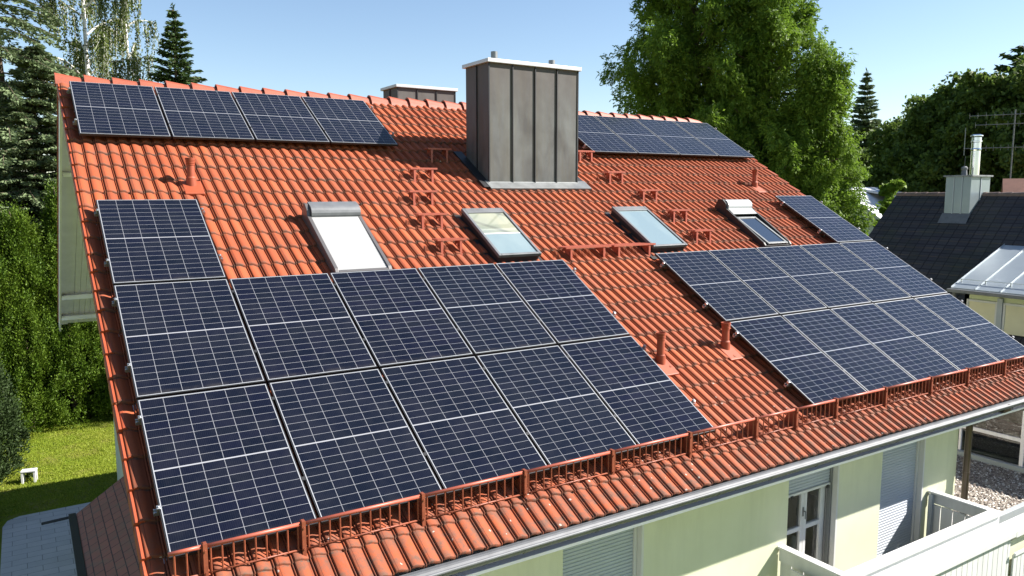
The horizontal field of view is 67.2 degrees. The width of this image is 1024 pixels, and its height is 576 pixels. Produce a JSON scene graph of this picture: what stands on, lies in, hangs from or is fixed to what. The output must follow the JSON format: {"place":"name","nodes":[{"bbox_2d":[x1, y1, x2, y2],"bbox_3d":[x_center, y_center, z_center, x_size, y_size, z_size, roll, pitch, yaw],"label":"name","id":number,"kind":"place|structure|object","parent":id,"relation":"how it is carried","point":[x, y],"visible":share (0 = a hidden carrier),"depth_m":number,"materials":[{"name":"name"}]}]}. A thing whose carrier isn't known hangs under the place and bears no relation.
{"place":"outdoors","nodes":[
{"label":"outdoors","id":0,"kind":"place"},
{"bbox_2d":[0,405,117,566],"bbox_3d":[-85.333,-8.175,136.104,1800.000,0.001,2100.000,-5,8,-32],"label":"ground","id":1,"kind":"structure","parent":0,"point":[5,520],"depth_m":23.36,"materials":[{"name":"green plant"}]},
{"bbox_2d":[0,352,37,486],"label":"yew bush","id":2,"kind":"object","parent":1,"relation":"on","point":[10,418],"visible":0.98,"depth_m":23.02,"materials":[{"name":"green plant"}]},
{"bbox_2d":[0,251,47,444],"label":"thuja tree","id":3,"kind":"object","parent":1,"relation":"on","point":[4,276],"visible":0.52,"depth_m":26.60,"materials":[{"name":"green plant"}]},
{"bbox_2d":[20,468,37,483],"bbox_3d":[-14.273,5.553,22.791,0.400,0.380,0.260,-3,8,-20],"label":"garden stool","id":4,"kind":"object","parent":1,"relation":"on","point":[29,470],"visible":1,"depth_m":22.72,"materials":[{"name":"white paint"}]},
{"bbox_2d":[4,284,68,427],"bbox_3d":[-18.995,1.007,28.591,4.570,9.122,4.535,-5,8,-32],"label":"thuja tree","id":5,"kind":"object","parent":1,"relation":"on","point":[29,385],"visible":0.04,"depth_m":28.02,"materials":[{"name":"green plant"}]},
{"bbox_2d":[0,199,81,436],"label":"thuja tree","id":6,"kind":"object","parent":1,"relation":"on","point":[19,244],"visible":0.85,"depth_m":27.09,"materials":[{"name":"green plant"}]},
{"bbox_2d":[0,0,82,216],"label":"spruce tree","id":7,"kind":"object","parent":1,"relation":"on","point":[9,53],"visible":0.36,"depth_m":29.59,"materials":[{"name":"green plant"}]},
{"bbox_2d":[0,502,90,575],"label":"paved drive","id":8,"kind":"structure","parent":1,"relation":"on","point":[32,545],"depth_m":18.66,"materials":[{"name":"concrete"}]},
{"bbox_2d":[0,44,107,400],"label":"spruce tree","id":9,"kind":"object","parent":1,"relation":"on","point":[31,148],"visible":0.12,"depth_m":29.49,"materials":[{"name":"green plant"}]},
{"bbox_2d":[20,159,112,429],"bbox_3d":[-16.565,0.525,28.708,3.591,10.546,3.799,4,8,28],"label":"thuja tree","id":10,"kind":"object","parent":1,"relation":"on","point":[48,223],"visible":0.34,"depth_m":28.02,"materials":[{"name":"green plant"}]},
{"bbox_2d":[61,324,110,415],"bbox_3d":[-16.793,1.656,30.767,4.431,8.020,4.470,-5,8,-32],"label":"thuja tree","id":11,"kind":"object","parent":1,"relation":"on","point":[82,382],"depth_m":29.28,"materials":[{"name":"green plant"}]},
{"bbox_2d":[35,0,142,172],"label":"birch tree","id":12,"kind":"object","parent":1,"relation":"on","point":[99,43],"visible":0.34,"depth_m":33.15,"materials":[{"name":"green plant"}]},
{"bbox_2d":[71,321,110,417],"bbox_3d":[-15.446,1.446,29.943,3.756,8.346,3.659,3,8,25],"label":"thuja tree","id":13,"kind":"object","parent":1,"relation":"on","point":[91,404],"visible":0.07,"depth_m":28.87,"materials":[{"name":"green plant"}]},
{"bbox_2d":[100,0,161,81],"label":"birch tree","id":14,"kind":"object","parent":1,"relation":"on","point":[134,52],"visible":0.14,"depth_m":35.93,"materials":[{"name":"green plant"}]},
{"bbox_2d":[148,3,206,84],"bbox_3d":[-14.779,-4.216,34.982,8.838,16.812,8.648,-5,8,-32],"label":"fir tree","id":15,"kind":"object","parent":1,"relation":"on","point":[179,61],"visible":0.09,"depth_m":33.73,"materials":[{"name":"green plant"}]},
{"bbox_2d":[41,51,1023,575],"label":"terraced house","id":16,"kind":"structure","parent":1,"relation":"on","point":[867,491],"depth_m":10.82,"materials":[{"name":"tile"}]},
{"bbox_2d":[94,208,204,215],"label":"mounting rail","id":17,"kind":"object","parent":16,"relation":"on","point":[97,210],"visible":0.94,"depth_m":9.19,"materials":[{"name":"metal"}]},
{"bbox_2d":[96,199,225,284],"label":"solar panel","id":18,"kind":"object","parent":17,"relation":"attached to","point":[157,241],"visible":1,"depth_m":8.99,"materials":[{"name":"glass"}]},
{"bbox_2d":[104,254,222,266],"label":"mounting rail","id":19,"kind":"object","parent":16,"relation":"on","point":[106,264],"visible":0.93,"depth_m":8.49,"materials":[{"name":"metal"}]},
{"bbox_2d":[167,541,208,575],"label":"snow guard","id":20,"kind":"object","parent":16,"relation":"on","point":[203,557],"visible":1,"depth_m":5.87,"materials":[{"name":"red metal"}]},
{"bbox_2d":[67,87,373,110],"bbox_3d":[-4.603,-3.125,12.795,4.850,0.137,0.200,-5,39,-32],"label":"mounting rail","id":21,"kind":"object","parent":16,"relation":"attached to","point":[69,92],"visible":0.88,"depth_m":12.11,"materials":[{"name":"metal"}]},
{"bbox_2d":[69,81,170,138],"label":"solar panel","id":22,"kind":"object","parent":21,"relation":"attached to","point":[110,110],"visible":1,"depth_m":11.30,"materials":[{"name":"glass"}]},
{"bbox_2d":[301,96,397,145],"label":"solar panel","id":23,"kind":"object","parent":21,"relation":"attached to","point":[348,122],"visible":1,"depth_m":13.18,"materials":[{"name":"glass"}]},
{"bbox_2d":[73,118,394,137],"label":"mounting rail","id":24,"kind":"object","parent":16,"relation":"attached to","point":[75,123],"visible":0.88,"depth_m":11.41,"materials":[{"name":"metal"}]},
{"bbox_2d":[154,87,254,140],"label":"solar panel","id":25,"kind":"object","parent":24,"relation":"attached to","point":[196,114],"visible":1,"depth_m":11.92,"materials":[{"name":"glass"}]},
{"bbox_2d":[231,92,329,143],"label":"solar panel","id":26,"kind":"object","parent":24,"relation":"attached to","point":[278,118],"visible":1,"depth_m":12.55,"materials":[{"name":"glass"}]},
{"bbox_2d":[207,519,306,572],"bbox_3d":[-2.062,2.070,6.181,0.775,0.309,0.216,-5,8,-32],"label":"snow guard","id":27,"kind":"object","parent":16,"relation":"on","point":[300,525],"visible":1,"depth_m":6.14,"materials":[{"name":"red metal"}]},
{"bbox_2d":[112,268,576,305],"bbox_3d":[-1.647,-0.080,9.644,6.010,0.137,0.200,-5,38,-32],"label":"mounting rail","id":28,"kind":"object","parent":16,"relation":"attached to","point":[114,303],"visible":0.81,"depth_m":8.63,"materials":[{"name":"metal"}]},
{"bbox_2d":[229,273,376,382],"bbox_3d":[-2.336,0.380,8.524,1.156,0.035,1.744,-5,38,-32],"label":"solar panel","id":29,"kind":"object","parent":28,"relation":"attached to","point":[300,326],"visible":1,"depth_m":8.44,"materials":[{"name":"glass"}]},
{"bbox_2d":[329,268,472,368],"bbox_3d":[-1.339,0.301,9.151,1.156,0.037,1.744,-5,38,-32],"label":"solar panel","id":30,"kind":"object","parent":28,"relation":"attached to","point":[400,317],"visible":1,"depth_m":9.07,"materials":[{"name":"glass"}]},
{"bbox_2d":[417,263,556,355],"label":"solar panel","id":31,"kind":"object","parent":28,"relation":"attached to","point":[487,310],"visible":1,"depth_m":9.69,"materials":[{"name":"glass"}]},
{"bbox_2d":[306,492,425,548],"bbox_3d":[-1.286,2.009,6.669,1.092,0.309,0.216,-5,8,-32],"label":"snow guard","id":32,"kind":"object","parent":16,"relation":"on","point":[419,508],"visible":1,"depth_m":6.64,"materials":[{"name":"red metal"}]},
{"bbox_2d":[125,311,615,372],"bbox_3d":[-1.165,0.531,8.954,6.010,0.137,0.200,-5,39,-32],"label":"mounting rail","id":33,"kind":"object","parent":16,"relation":"on","point":[127,368],"visible":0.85,"depth_m":7.93,"materials":[{"name":"metal"}]},
{"bbox_2d":[113,279,264,399],"bbox_3d":[-3.333,0.458,7.897,1.156,0.036,1.744,-5,39,-32],"label":"solar panel","id":34,"kind":"object","parent":33,"relation":"attached to","point":[183,337],"visible":1,"depth_m":7.81,"materials":[{"name":"glass"}]},
{"bbox_2d":[495,259,629,344],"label":"solar panel","id":35,"kind":"object","parent":33,"relation":"attached to","point":[562,301],"visible":1,"depth_m":10.32,"materials":[{"name":"glass"}]},
{"bbox_2d":[135,345,645,424],"bbox_3d":[-0.836,0.949,8.484,6.010,0.137,0.200,-5,39,-32],"label":"mounting rail","id":36,"kind":"object","parent":16,"relation":"on","point":[138,421],"visible":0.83,"depth_m":7.46,"materials":[{"name":"metal"}]},
{"bbox_2d":[405,190,436,206],"bbox_3d":[-1.390,-1.374,11.842,0.465,0.251,0.170,-5,8,-32],"label":"roof step","id":37,"kind":"object","parent":16,"relation":"on","point":[429,194],"visible":1,"depth_m":11.79,"materials":[{"name":"red metal"}]},
{"bbox_2d":[406,167,436,182],"bbox_3d":[-1.458,-1.821,12.492,0.474,0.251,0.170,-5,8,-32],"label":"roof step","id":38,"kind":"object","parent":16,"relation":"on","point":[430,171],"visible":1,"depth_m":12.48,"materials":[{"name":"red metal"}]},
{"bbox_2d":[153,399,695,516],"bbox_3d":[-0.358,1.554,7.801,6.010,0.137,0.200,-5,38,-32],"label":"mounting rail","id":39,"kind":"object","parent":16,"relation":"on","point":[157,513],"visible":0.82,"depth_m":6.77,"materials":[{"name":"metal"}]},
{"bbox_2d":[137,383,317,559],"bbox_3d":[-2.511,1.500,6.722,1.156,0.037,1.744,-4,38,-32],"label":"solar panel","id":40,"kind":"object","parent":39,"relation":"attached to","point":[223,464],"visible":0.81,"depth_m":6.64,"materials":[{"name":"glass"}]},
{"bbox_2d":[268,369,443,524],"bbox_3d":[-1.515,1.422,7.349,1.156,0.035,1.744,-5,39,-32],"label":"solar panel","id":41,"kind":"object","parent":39,"relation":"attached to","point":[353,441],"visible":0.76,"depth_m":7.27,"materials":[{"name":"glass"}]},
{"bbox_2d":[380,356,549,494],"bbox_3d":[-0.518,1.343,7.976,1.156,0.035,1.744,-4,39,-32],"label":"solar panel","id":42,"kind":"object","parent":39,"relation":"attached to","point":[463,423],"visible":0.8,"depth_m":7.90,"materials":[{"name":"glass"}]},
{"bbox_2d":[476,345,638,469],"bbox_3d":[0.479,1.264,8.603,1.156,0.035,1.744,-5,38,-32],"label":"solar panel","id":43,"kind":"object","parent":39,"relation":"attached to","point":[559,409],"visible":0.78,"depth_m":8.53,"materials":[{"name":"glass"}]},
{"bbox_2d":[559,336,714,448],"bbox_3d":[1.476,1.186,9.230,1.156,0.037,1.744,-5,39,-32],"label":"solar panel","id":44,"kind":"object","parent":39,"relation":"attached to","point":[640,394],"visible":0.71,"depth_m":9.17,"materials":[{"name":"glass"}]},
{"bbox_2d":[413,213,446,229],"bbox_3d":[-1.198,-0.976,11.331,0.466,0.251,0.170,-5,8,-32],"label":"roof step","id":45,"kind":"object","parent":16,"relation":"on","point":[420,216],"visible":1,"depth_m":11.29,"materials":[{"name":"red metal"}]},
{"bbox_2d":[424,148,451,162],"bbox_3d":[-1.274,-2.279,13.285,0.460,0.251,0.170,-5,8,-32],"label":"roof step","id":46,"kind":"object","parent":16,"relation":"on","point":[430,152],"visible":1,"depth_m":13.25,"materials":[{"name":"red metal"}]},
{"bbox_2d":[432,238,466,256],"bbox_3d":[-0.882,-0.576,10.881,0.461,0.251,0.170,-5,8,-32],"label":"roof step","id":47,"kind":"object","parent":16,"relation":"on","point":[439,241],"visible":1,"depth_m":10.85,"materials":[{"name":"red metal"}]},
{"bbox_2d":[425,469,526,518],"bbox_3d":[-0.370,1.936,7.245,1.104,0.309,0.216,-5,8,-32],"label":"snow guard","id":48,"kind":"object","parent":16,"relation":"on","point":[520,483],"visible":1,"depth_m":7.20,"materials":[{"name":"red metal"}]},
{"bbox_2d":[527,449,614,493],"bbox_3d":[0.550,1.864,7.824,1.104,0.309,0.216,-5,8,-32],"label":"snow guard","id":49,"kind":"object","parent":16,"relation":"on","point":[608,461],"visible":1,"depth_m":7.79,"materials":[{"name":"red metal"}]},
{"bbox_2d":[557,244,610,259],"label":"roof walkway","id":50,"kind":"structure","parent":16,"relation":"on","point":[600,248],"depth_m":11.76,"materials":[{"name":"red metal"}]},
{"bbox_2d":[578,150,594,160],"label":"roof step","id":51,"kind":"object","parent":16,"relation":"on","point":[589,154],"visible":0.81,"depth_m":15.04,"materials":[{"name":"red metal"}]},
{"bbox_2d":[602,171,625,182],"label":"roof step","id":52,"kind":"object","parent":16,"relation":"on","point":[607,174],"visible":1,"depth_m":14.58,"materials":[{"name":"red metal"}]},
{"bbox_2d":[605,242,655,257],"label":"roof walkway","id":53,"kind":"structure","parent":16,"relation":"on","point":[646,247],"depth_m":12.29,"materials":[{"name":"red metal"}]},
{"bbox_2d":[636,189,659,202],"bbox_3d":[2.523,-1.708,14.343,0.443,0.251,0.170,-5,8,-32],"label":"roof step","id":54,"kind":"object","parent":16,"relation":"on","point":[641,192],"visible":1,"depth_m":14.30,"materials":[{"name":"red metal"}]},
{"bbox_2d":[615,431,691,471],"bbox_3d":[1.484,1.790,8.411,1.134,0.309,0.216,-5,8,-32],"label":"snow guard","id":55,"kind":"object","parent":16,"relation":"on","point":[684,445],"visible":1,"depth_m":8.42,"materials":[{"name":"red metal"}]},
{"bbox_2d":[666,209,689,223],"bbox_3d":[2.998,-1.299,13.959,0.430,0.251,0.170,-5,8,-32],"label":"roof step","id":56,"kind":"object","parent":16,"relation":"on","point":[671,212],"visible":1,"depth_m":13.91,"materials":[{"name":"red metal"}]},
{"bbox_2d":[688,229,713,243],"bbox_3d":[3.312,-0.901,13.509,0.460,0.251,0.170,-5,8,-32],"label":"roof step","id":57,"kind":"object","parent":16,"relation":"on","point":[694,233],"visible":1,"depth_m":13.48,"materials":[{"name":"red metal"}]},
{"bbox_2d":[692,416,758,452],"bbox_3d":[2.421,1.716,9.001,1.114,0.309,0.216,-5,8,-32],"label":"snow guard","id":58,"kind":"object","parent":16,"relation":"on","point":[751,426],"visible":1,"depth_m":9.00,"materials":[{"name":"red metal"}]},
{"bbox_2d":[660,247,887,267],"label":"mounting rail","id":59,"kind":"object","parent":16,"relation":"on","point":[662,265],"visible":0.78,"depth_m":12.09,"materials":[{"name":"metal"}]},
{"bbox_2d":[755,245,871,308],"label":"solar panel","id":60,"kind":"object","parent":59,"relation":"attached to","point":[818,280],"visible":1,"depth_m":13.19,"materials":[{"name":"glass"}]},
{"bbox_2d":[799,243,910,303],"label":"solar panel","id":61,"kind":"object","parent":59,"relation":"attached to","point":[868,282],"visible":1,"depth_m":13.81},
{"bbox_2d":[758,407,798,435],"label":"snow guard","id":62,"kind":"object","parent":16,"relation":"on","point":[791,418],"visible":1,"depth_m":9.54,"materials":[{"name":"red metal"}]},
{"bbox_2d":[787,535,795,548],"bbox_3d":[4.000,3.899,11.021,0.200,0.760,0.200,-5,8,-32],"label":"vase","id":63,"kind":"object","parent":16,"relation":"in","point":[791,541],"visible":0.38,"depth_m":10.94,"materials":[{"name":"white paint"}]},
{"bbox_2d":[787,487,824,560],"bbox_3d":[3.997,3.258,10.625,0.940,2.080,0.128,-5,8,-32],"label":"balcony door","id":64,"kind":"structure","parent":16,"relation":"in","point":[801,524],"depth_m":10.69,"materials":[{"name":"white paint"}]},
{"bbox_2d":[702,278,931,307],"bbox_3d":[5.340,0.031,13.027,6.030,0.137,0.200,-5,39,-32],"label":"mounting rail","id":65,"kind":"object","parent":16,"relation":"on","point":[705,305],"visible":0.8,"depth_m":11.40,"materials":[{"name":"metal"}]},
{"bbox_2d":[655,251,778,321],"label":"solar panel","id":66,"kind":"object","parent":65,"relation":"attached to","point":[721,290],"visible":0.98,"depth_m":11.92,"materials":[{"name":"glass"}]},
{"bbox_2d":[708,248,826,315],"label":"solar panel","id":67,"kind":"object","parent":65,"relation":"attached to","point":[779,291],"visible":1,"depth_m":12.56,"materials":[{"name":"glass"}]},
{"bbox_2d":[839,241,947,297],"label":"solar panel","id":68,"kind":"object","parent":65,"relation":"attached to","point":[906,278],"visible":1,"depth_m":14.44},
{"bbox_2d":[798,398,838,425],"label":"snow guard","id":69,"kind":"object","parent":16,"relation":"on","point":[831,408],"visible":1,"depth_m":9.93,"materials":[{"name":"red metal"}]},
{"bbox_2d":[732,300,962,337],"bbox_3d":[5.657,0.433,12.572,6.030,0.137,0.200,-5,39,-32],"label":"mounting rail","id":70,"kind":"object","parent":16,"relation":"attached to","point":[735,335],"visible":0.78,"depth_m":10.94,"materials":[{"name":"metal"}]},
{"bbox_2d":[838,386,887,415],"bbox_3d":[4.646,1.541,10.401,1.104,0.309,0.216,-5,8,-32],"label":"snow guard","id":71,"kind":"object","parent":16,"relation":"on","point":[880,397],"visible":1,"depth_m":10.45,"materials":[{"name":"red metal"}]},
{"bbox_2d":[783,336,1013,386],"bbox_3d":[6.141,1.048,11.880,6.030,0.137,0.200,-5,39,-32],"label":"mounting rail","id":72,"kind":"object","parent":16,"relation":"on","point":[787,384],"visible":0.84,"depth_m":10.25,"materials":[{"name":"metal"}]},
{"bbox_2d":[730,316,866,406],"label":"solar panel","id":73,"kind":"object","parent":72,"relation":"attached to","point":[798,360],"visible":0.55,"depth_m":10.76,"materials":[{"name":"glass"}]},
{"bbox_2d":[781,309,914,394],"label":"solar panel","id":74,"kind":"object","parent":72,"relation":"attached to","point":[861,361],"visible":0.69,"depth_m":11.40,"materials":[{"name":"glass"}]},
{"bbox_2d":[830,303,960,382],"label":"solar panel","id":75,"kind":"object","parent":72,"relation":"attached to","point":[904,349],"visible":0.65,"depth_m":12.03,"materials":[{"name":"glass"}]},
{"bbox_2d":[874,298,997,370],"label":"solar panel","id":76,"kind":"object","parent":72,"relation":"attached to","point":[944,340],"visible":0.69,"depth_m":12.66,"materials":[{"name":"glass"}]},
{"bbox_2d":[913,294,1023,361],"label":"solar panel","id":77,"kind":"object","parent":72,"relation":"attached to","point":[987,336],"visible":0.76,"depth_m":13.30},
{"bbox_2d":[887,376,933,403],"bbox_3d":[5.584,1.467,10.990,1.144,0.309,0.216,-5,8,-32],"label":"snow guard","id":78,"kind":"object","parent":16,"relation":"on","point":[926,385],"visible":1,"depth_m":11.02,"materials":[{"name":"red metal"}]},
{"bbox_2d":[933,367,969,391],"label":"snow guard","id":79,"kind":"object","parent":16,"relation":"on","point":[963,377],"visible":1,"depth_m":11.62,"materials":[{"name":"red metal"}]},
{"bbox_2d":[969,359,1006,382],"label":"snow guard","id":80,"kind":"object","parent":16,"relation":"on","point":[1000,366],"visible":1,"depth_m":12.15,"materials":[{"name":"red metal"}]},
{"bbox_2d":[1006,356,1023,373],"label":"snow guard","id":81,"kind":"object","parent":16,"relation":"on","point":[1015,358],"visible":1,"depth_m":12.53,"materials":[{"name":"red metal"}]},
{"bbox_2d":[596,0,812,194],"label":"leafy tree","id":82,"kind":"object","parent":1,"relation":"on","point":[679,64],"visible":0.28,"depth_m":29.62,"materials":[{"name":"green plant"}]},
{"bbox_2d":[699,0,847,209],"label":"leafy tree","id":83,"kind":"object","parent":1,"relation":"on","point":[780,20],"visible":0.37,"depth_m":28.43,"materials":[{"name":"green plant"}]},
{"bbox_2d":[772,31,886,235],"bbox_3d":[11.479,-2.171,28.691,5.466,14.253,4.856,-5,8,-32],"label":"leafy tree","id":84,"kind":"object","parent":1,"relation":"on","point":[819,95],"visible":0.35,"depth_m":27.70,"materials":[{"name":"green plant"}]},
{"bbox_2d":[843,147,873,187],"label":"leafy tree","id":85,"kind":"object","parent":1,"relation":"on","point":[864,158],"visible":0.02,"depth_m":54.18,"materials":[{"name":"green plant"}]},
{"bbox_2d":[847,68,881,156],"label":"spruce tree","id":86,"kind":"object","parent":1,"relation":"on","point":[862,109],"visible":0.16,"depth_m":58.62,"materials":[{"name":"green plant"}]},
{"bbox_2d":[857,116,911,187],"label":"leafy tree","id":87,"kind":"object","parent":1,"relation":"on","point":[882,139],"visible":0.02,"depth_m":50.65,"materials":[{"name":"green plant"}]},
{"bbox_2d":[873,179,906,226],"bbox_3d":[15.835,-0.053,32.568,1.437,9.052,1.613,-5,8,-32],"label":"leafy tree","id":88,"kind":"object","parent":1,"relation":"on","point":[889,190],"visible":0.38,"depth_m":31.83,"materials":[{"name":"green plant"}]},
{"bbox_2d":[872,84,992,191],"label":"leafy tree","id":89,"kind":"object","parent":1,"relation":"on","point":[898,163],"visible":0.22,"depth_m":45.98,"materials":[{"name":"green plant"}]},
{"bbox_2d":[903,68,1023,191],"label":"leafy tree","id":90,"kind":"object","parent":1,"relation":"on","point":[972,90],"visible":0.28,"depth_m":42.76,"materials":[{"name":"green plant"}]},
{"bbox_2d":[957,409,1023,466],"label":"garden room","id":91,"kind":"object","parent":1,"relation":"on","point":[1000,438],"visible":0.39,"depth_m":17.63,"materials":[{"name":"glass"}]},
{"bbox_2d":[957,411,1023,466],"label":"window","id":92,"kind":"structure","parent":91,"relation":"in","point":[1021,456],"depth_m":16.83,"materials":[{"name":"black glass"}]},
{"bbox_2d":[961,53,1023,191],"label":"leafy tree","id":93,"kind":"object","parent":1,"relation":"on","point":[999,137],"visible":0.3,"depth_m":39.60,"materials":[{"name":"green plant"}]},
{"bbox_2d":[961,43,1023,185],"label":"pine tree","id":94,"kind":"object","parent":1,"relation":"on","point":[1019,50],"visible":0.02,"depth_m":43.15,"materials":[{"name":"green plant"}]},
{"bbox_2d":[0,0,1023,172],"label":"sky","id":95,"kind":"structure","parent":0,"point":[341,47],"materials":[{"name":"blue"}]},
{"bbox_2d":[839,187,898,234],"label":"house","id":96,"kind":"structure","parent":0,"point":[873,196],"depth_m":38.40,"materials":[{"name":"white paint"}]},
{"bbox_2d":[868,134,1023,345],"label":"neighbour house","id":97,"kind":"structure","parent":0,"point":[961,237],"depth_m":23.01,"materials":[{"name":"tile"}]},
{"bbox_2d":[966,298,1003,329],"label":"wall","id":98,"kind":"structure","parent":97,"relation":"in","point":[992,311],"depth_m":20.20,"materials":[{"name":"white paint"}]},
{"bbox_2d":[1001,303,1023,335],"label":"window","id":99,"kind":"structure","parent":97,"relation":"in","point":[1013,314],"depth_m":19.73,"materials":[{"name":"white paint"}]},
{"bbox_2d":[952,449,1023,523],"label":"flat roof","id":100,"kind":"structure","parent":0,"point":[996,484],"depth_m":15.75,"materials":[{"name":"gravel"}]},
{"bbox_2d":[963,109,1023,178],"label":"tv aerial","id":101,"kind":"object","parent":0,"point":[1014,123],"visible":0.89,"depth_m":33.26,"materials":[{"name":"metal"}]},
{"bbox_2d":[1001,178,1023,191],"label":"house","id":102,"kind":"structure","parent":0,"point":[1013,185],"depth_m":32.76,"materials":[{"name":"pink paint"}]},
{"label":"mounting rail","id":103,"kind":"object","parent":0,"visible":0},
{"bbox_2d":[578,115,637,153],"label":"solar panel","id":104,"kind":"object","parent":103,"relation":"attached to","point":[596,135],"visible":0.73,"depth_m":15.94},
{"bbox_2d":[594,116,679,155],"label":"solar panel","id":105,"kind":"object","parent":103,"relation":"attached to","point":[638,137],"visible":1,"depth_m":16.64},
{"bbox_2d":[634,118,718,156],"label":"solar panel","id":106,"kind":"object","parent":103,"relation":"attached to","point":[678,139],"visible":1,"depth_m":17.27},
{"bbox_2d":[672,121,754,157],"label":"solar panel","id":107,"kind":"object","parent":103,"relation":"attached to","point":[718,143],"visible":1,"depth_m":17.90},
{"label":"mounting rail","id":108,"kind":"object","parent":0,"visible":0},
{"bbox_2d":[775,196,872,242],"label":"solar panel","id":109,"kind":"object","parent":108,"relation":"attached to","point":[828,222],"visible":1,"depth_m":15.61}
]}

